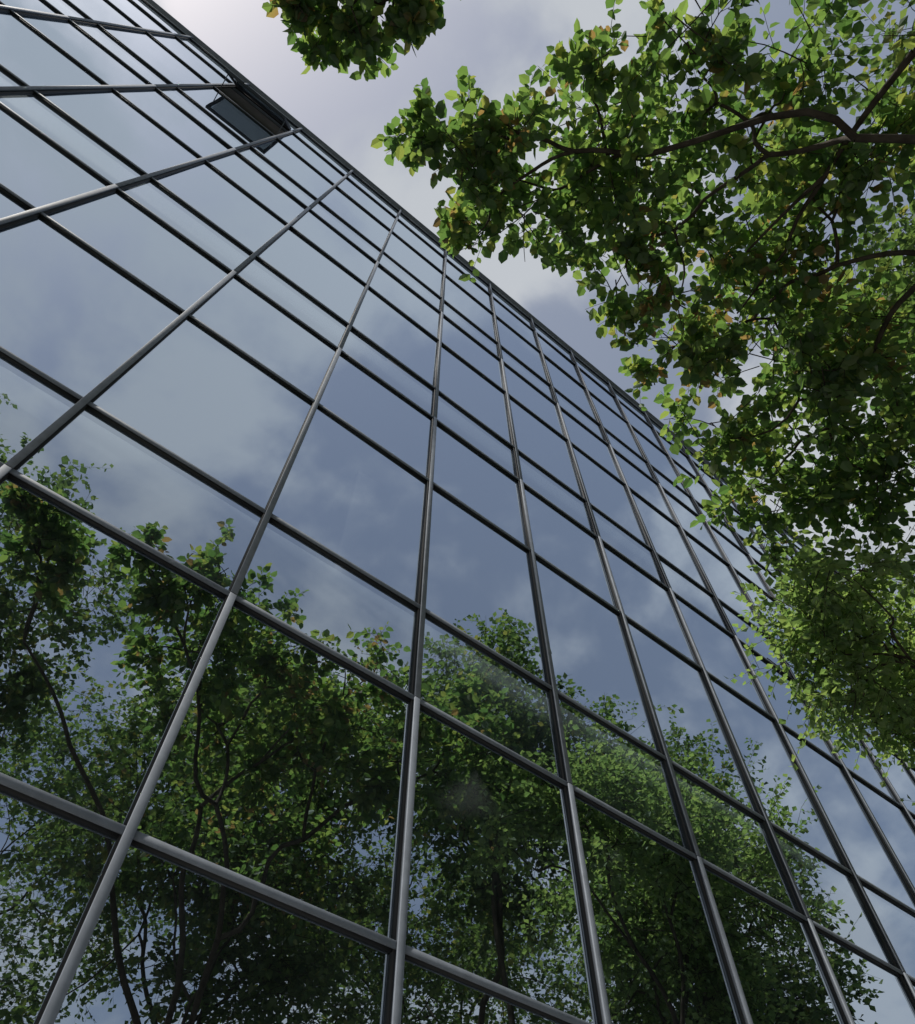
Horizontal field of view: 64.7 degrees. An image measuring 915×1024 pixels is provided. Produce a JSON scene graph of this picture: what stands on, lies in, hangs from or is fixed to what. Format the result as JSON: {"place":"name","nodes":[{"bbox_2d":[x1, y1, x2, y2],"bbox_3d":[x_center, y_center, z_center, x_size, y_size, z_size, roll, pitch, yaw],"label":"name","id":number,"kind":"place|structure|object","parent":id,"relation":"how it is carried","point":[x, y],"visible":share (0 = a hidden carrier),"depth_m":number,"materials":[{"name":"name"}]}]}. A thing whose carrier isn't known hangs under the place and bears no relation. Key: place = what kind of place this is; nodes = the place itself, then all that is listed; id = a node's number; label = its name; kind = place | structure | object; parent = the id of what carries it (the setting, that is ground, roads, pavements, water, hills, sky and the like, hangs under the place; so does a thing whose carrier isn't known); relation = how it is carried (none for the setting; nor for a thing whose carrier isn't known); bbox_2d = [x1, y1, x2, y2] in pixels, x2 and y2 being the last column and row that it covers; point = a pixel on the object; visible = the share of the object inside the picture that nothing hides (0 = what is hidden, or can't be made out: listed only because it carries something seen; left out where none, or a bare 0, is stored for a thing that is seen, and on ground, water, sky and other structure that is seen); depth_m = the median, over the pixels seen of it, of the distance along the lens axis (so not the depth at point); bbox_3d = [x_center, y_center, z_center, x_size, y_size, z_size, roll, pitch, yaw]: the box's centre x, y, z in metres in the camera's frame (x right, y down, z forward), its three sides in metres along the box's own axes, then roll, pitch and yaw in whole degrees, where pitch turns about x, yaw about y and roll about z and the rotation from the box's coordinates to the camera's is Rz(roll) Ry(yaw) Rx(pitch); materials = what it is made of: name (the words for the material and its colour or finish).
{"place":"outdoors","nodes":[
{"label":"outdoors","id":0,"kind":"place"},
{"bbox_2d":[153,0,914,628],"label":"sky","id":1,"kind":"structure","parent":0,"point":[497,41],"materials":[{"name":"grey"}]},
{"label":"ground","id":2,"kind":"structure","parent":0,"visible":0},
{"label":"planting bed","id":3,"kind":"object","parent":2,"relation":"on","visible":0},
{"bbox_2d":[262,0,914,575],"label":"broadleaf tree","id":4,"kind":"object","parent":3,"relation":"on","point":[490,144],"visible":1,"depth_m":5.87,"materials":[{"name":"green plant"}]},
{"bbox_2d":[805,144,914,502],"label":"tall tree","id":5,"kind":"object","parent":3,"relation":"on","point":[904,241],"visible":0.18,"depth_m":9.65,"materials":[{"name":"green plant"}]},
{"bbox_2d":[807,0,914,169],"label":"tall tree","id":6,"kind":"object","parent":3,"relation":"on","point":[897,46],"visible":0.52,"depth_m":8.42,"materials":[{"name":"green plant"}]},
{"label":"pavement","id":7,"kind":"structure","parent":0,"visible":0},
{"bbox_2d":[217,88,283,134],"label":"roof and end walls","id":8,"kind":"structure","parent":7,"relation":"on","point":[250,109],"depth_m":15.46,"materials":[{"name":"concrete"}]},
{"bbox_2d":[231,88,286,131],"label":"spandrel backpans","id":9,"kind":"object","parent":8,"relation":"attached to","point":[259,109],"depth_m":15.43,"materials":[{"name":"black metal"}]},
{"bbox_2d":[0,0,914,1023],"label":"vision glass panes","id":10,"kind":"object","parent":8,"relation":"attached to","point":[284,770],"visible":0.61,"depth_m":5.25,"materials":[{"name":"blue glass"}]},
{"bbox_2d":[0,0,914,1023],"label":"glazing gaskets","id":11,"kind":"object","parent":8,"relation":"attached to","point":[196,868],"visible":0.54,"depth_m":6.65,"materials":[{"name":"rubber"}]},
{"bbox_2d":[0,5,914,1023],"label":"mullion caps","id":12,"kind":"object","parent":8,"relation":"attached to","point":[76,955],"visible":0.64,"depth_m":5.68,"materials":[{"name":"metal"}]},
{"bbox_2d":[225,69,290,129],"bbox_3d":[-3.998,-8.318,14.625,1.321,1.548,0.051,34,-78,-19],"label":"open sash frame","id":13,"kind":"object","parent":12,"relation":"attached to","point":[230,74],"visible":0.9,"depth_m":14.03,"materials":[{"name":"black metal"}]},
{"bbox_2d":[220,74,284,133],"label":"sash stays","id":14,"kind":"object","parent":13,"relation":"attached to","point":[221,87],"visible":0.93,"depth_m":14.10,"materials":[{"name":"metal"}]},
{"bbox_2d":[231,76,285,124],"bbox_3d":[-4.001,-8.314,14.626,1.211,1.438,0.001,34,-78,-19],"label":"open sash glass","id":15,"kind":"object","parent":13,"relation":"in","point":[260,102],"visible":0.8,"depth_m":14.72,"materials":[{"name":"black glass"}]},
{"bbox_2d":[0,8,914,1023],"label":"vertical mullions","id":16,"kind":"object","parent":8,"relation":"attached to","point":[632,652],"visible":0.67,"depth_m":7.67,"materials":[{"name":"grey metal"}]},
{"bbox_2d":[0,0,913,981],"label":"transoms","id":17,"kind":"object","parent":16,"relation":"attached to","point":[386,384],"visible":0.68,"depth_m":9.46,"materials":[{"name":"black metal"}]},
{"bbox_2d":[0,0,914,1023],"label":"transom caps","id":18,"kind":"object","parent":17,"relation":"attached to","point":[222,872],"visible":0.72,"depth_m":5.89,"materials":[{"name":"metal"}]},
{"bbox_2d":[146,0,896,619],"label":"parapet coping","id":19,"kind":"object","parent":8,"relation":"on","point":[348,164],"visible":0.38,"depth_m":17.35,"materials":[{"name":"metal"}]},
{"bbox_2d":[724,505,914,805],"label":"slender tree","id":20,"kind":"object","parent":7,"relation":"on","point":[830,607],"visible":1,"depth_m":6.68,"materials":[{"name":"green plant"}]}
]}

